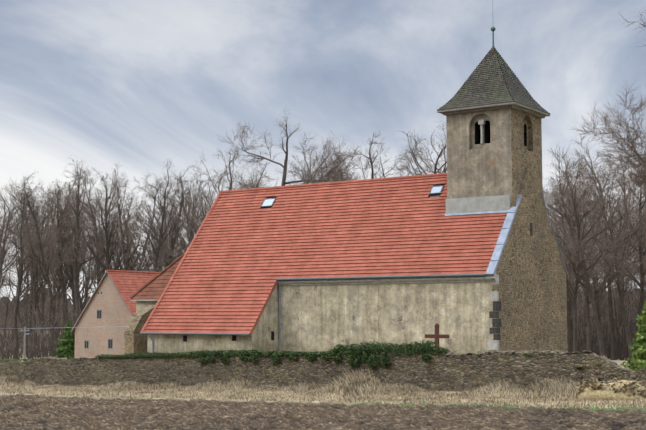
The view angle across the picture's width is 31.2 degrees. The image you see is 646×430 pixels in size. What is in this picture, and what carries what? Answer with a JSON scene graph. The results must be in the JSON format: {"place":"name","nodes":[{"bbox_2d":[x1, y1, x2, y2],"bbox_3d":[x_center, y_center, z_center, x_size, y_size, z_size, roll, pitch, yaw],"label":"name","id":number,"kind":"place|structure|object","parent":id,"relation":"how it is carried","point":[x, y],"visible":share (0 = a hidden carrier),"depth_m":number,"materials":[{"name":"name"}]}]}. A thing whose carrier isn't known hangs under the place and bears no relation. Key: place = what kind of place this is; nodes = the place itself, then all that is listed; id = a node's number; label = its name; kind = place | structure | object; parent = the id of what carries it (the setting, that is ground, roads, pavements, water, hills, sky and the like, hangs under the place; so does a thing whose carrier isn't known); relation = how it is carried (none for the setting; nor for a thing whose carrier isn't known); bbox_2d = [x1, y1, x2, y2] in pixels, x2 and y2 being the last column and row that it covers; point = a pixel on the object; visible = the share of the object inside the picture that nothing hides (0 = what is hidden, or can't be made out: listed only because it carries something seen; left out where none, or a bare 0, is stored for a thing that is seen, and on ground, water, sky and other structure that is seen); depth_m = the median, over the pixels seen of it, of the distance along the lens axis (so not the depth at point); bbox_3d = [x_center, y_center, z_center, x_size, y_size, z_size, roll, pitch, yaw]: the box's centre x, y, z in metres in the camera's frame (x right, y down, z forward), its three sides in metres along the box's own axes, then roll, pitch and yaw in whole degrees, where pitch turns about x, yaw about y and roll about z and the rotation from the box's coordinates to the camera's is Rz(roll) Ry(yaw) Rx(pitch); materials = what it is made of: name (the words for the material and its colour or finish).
{"place":"outdoors","nodes":[
{"label":"outdoors","id":0,"kind":"place"},
{"bbox_2d":[0,330,645,429],"bbox_3d":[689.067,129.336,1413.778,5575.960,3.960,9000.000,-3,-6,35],"label":"ground","id":1,"kind":"structure","parent":0,"point":[22,411],"depth_m":41.93,"materials":[{"name":"soil"}]},
{"bbox_2d":[0,326,126,361],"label":"utility pole","id":2,"kind":"object","parent":1,"relation":"on","point":[24,347],"visible":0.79,"depth_m":102.16,"materials":[{"name":"grey wood"}]},
{"bbox_2d":[55,320,74,357],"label":"thuja","id":3,"kind":"object","parent":1,"relation":"on","point":[66,345],"visible":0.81,"depth_m":118.08,"materials":[{"name":"green plant"}]},
{"bbox_2d":[71,270,159,357],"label":"outbuilding","id":4,"kind":"structure","parent":1,"relation":"on","point":[110,305],"depth_m":110.98,"materials":[{"name":"paint"}]},
{"bbox_2d":[124,251,185,353],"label":"annex building","id":5,"kind":"structure","parent":1,"relation":"on","point":[146,296],"depth_m":81.98,"materials":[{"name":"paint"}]},
{"bbox_2d":[0,284,644,330],"bbox_3d":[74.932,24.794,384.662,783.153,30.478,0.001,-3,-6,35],"label":"treeline","id":6,"kind":"object","parent":1,"relation":"on","point":[3,307],"visible":0.08,"depth_m":521.86,"materials":[{"name":"plant"}]},
{"bbox_2d":[0,10,645,360],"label":"trees","id":7,"kind":"object","parent":1,"relation":"on","point":[636,179],"depth_m":147.02,"materials":[{"name":"brown plant"}]},
{"bbox_2d":[0,350,645,391],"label":"cemetery wall","id":8,"kind":"structure","parent":1,"relation":"on","point":[442,372],"depth_m":60.14,"materials":[{"name":"stone"}]},
{"bbox_2d":[97,340,449,369],"bbox_3d":[-3.714,7.461,63.135,23.828,1.488,0.942,-3,-6,35],"label":"ivy on wall","id":9,"kind":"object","parent":8,"relation":"on","point":[363,351],"visible":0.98,"depth_m":59.71,"materials":[{"name":"green plant"}]},
{"bbox_2d":[0,352,645,365],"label":"moss on wall","id":10,"kind":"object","parent":8,"relation":"on","point":[636,363],"visible":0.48,"depth_m":55.15,"materials":[{"name":"green plant"}]},
{"bbox_2d":[0,366,645,409],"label":"dry grass","id":11,"kind":"structure","parent":1,"relation":"on","point":[355,384],"depth_m":56.15,"materials":[{"name":"beige plant"}]},
{"bbox_2d":[140,166,567,353],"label":"church walls","id":12,"kind":"structure","parent":1,"relation":"on","point":[517,301],"depth_m":69.94,"materials":[{"name":"beige paint"}]},
{"bbox_2d":[140,173,568,334],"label":"church roof","id":13,"kind":"structure","parent":12,"relation":"on","point":[246,249],"depth_m":74.63,"materials":[{"name":"red tile"}]},
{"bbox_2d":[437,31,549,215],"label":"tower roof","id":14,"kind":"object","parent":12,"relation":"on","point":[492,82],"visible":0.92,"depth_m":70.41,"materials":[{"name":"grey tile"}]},
{"bbox_2d":[425,324,448,346],"bbox_3d":[6.028,7.497,61.092,1.414,3.506,0.180,-3,-6,35],"label":"iron cross","id":15,"kind":"object","parent":1,"relation":"on","point":[436,335],"visible":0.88,"depth_m":61.12,"materials":[{"name":"brown metal"}]},
{"bbox_2d":[575,380,645,400],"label":"sand mound","id":16,"kind":"object","parent":1,"relation":"on","point":[605,394],"visible":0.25,"depth_m":49.04,"materials":[{"name":"beige sand"}]},
{"bbox_2d":[575,377,645,397],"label":"stones","id":17,"kind":"object","parent":16,"relation":"on","point":[595,386],"visible":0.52,"depth_m":49.36,"materials":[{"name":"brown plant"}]},
{"bbox_2d":[621,301,645,371],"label":"thuja","id":18,"kind":"object","parent":1,"relation":"on","point":[638,348],"visible":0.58,"depth_m":57.35,"materials":[{"name":"green plant"}]},
{"bbox_2d":[0,0,645,303],"label":"sky","id":19,"kind":"structure","parent":0,"point":[135,85],"materials":[{"name":"grey"}]},
{"bbox_2d":[446,108,542,206],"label":"tower","id":20,"kind":"structure","parent":0,"point":[503,156],"depth_m":70.07,"materials":[{"name":"paint"}]}
]}

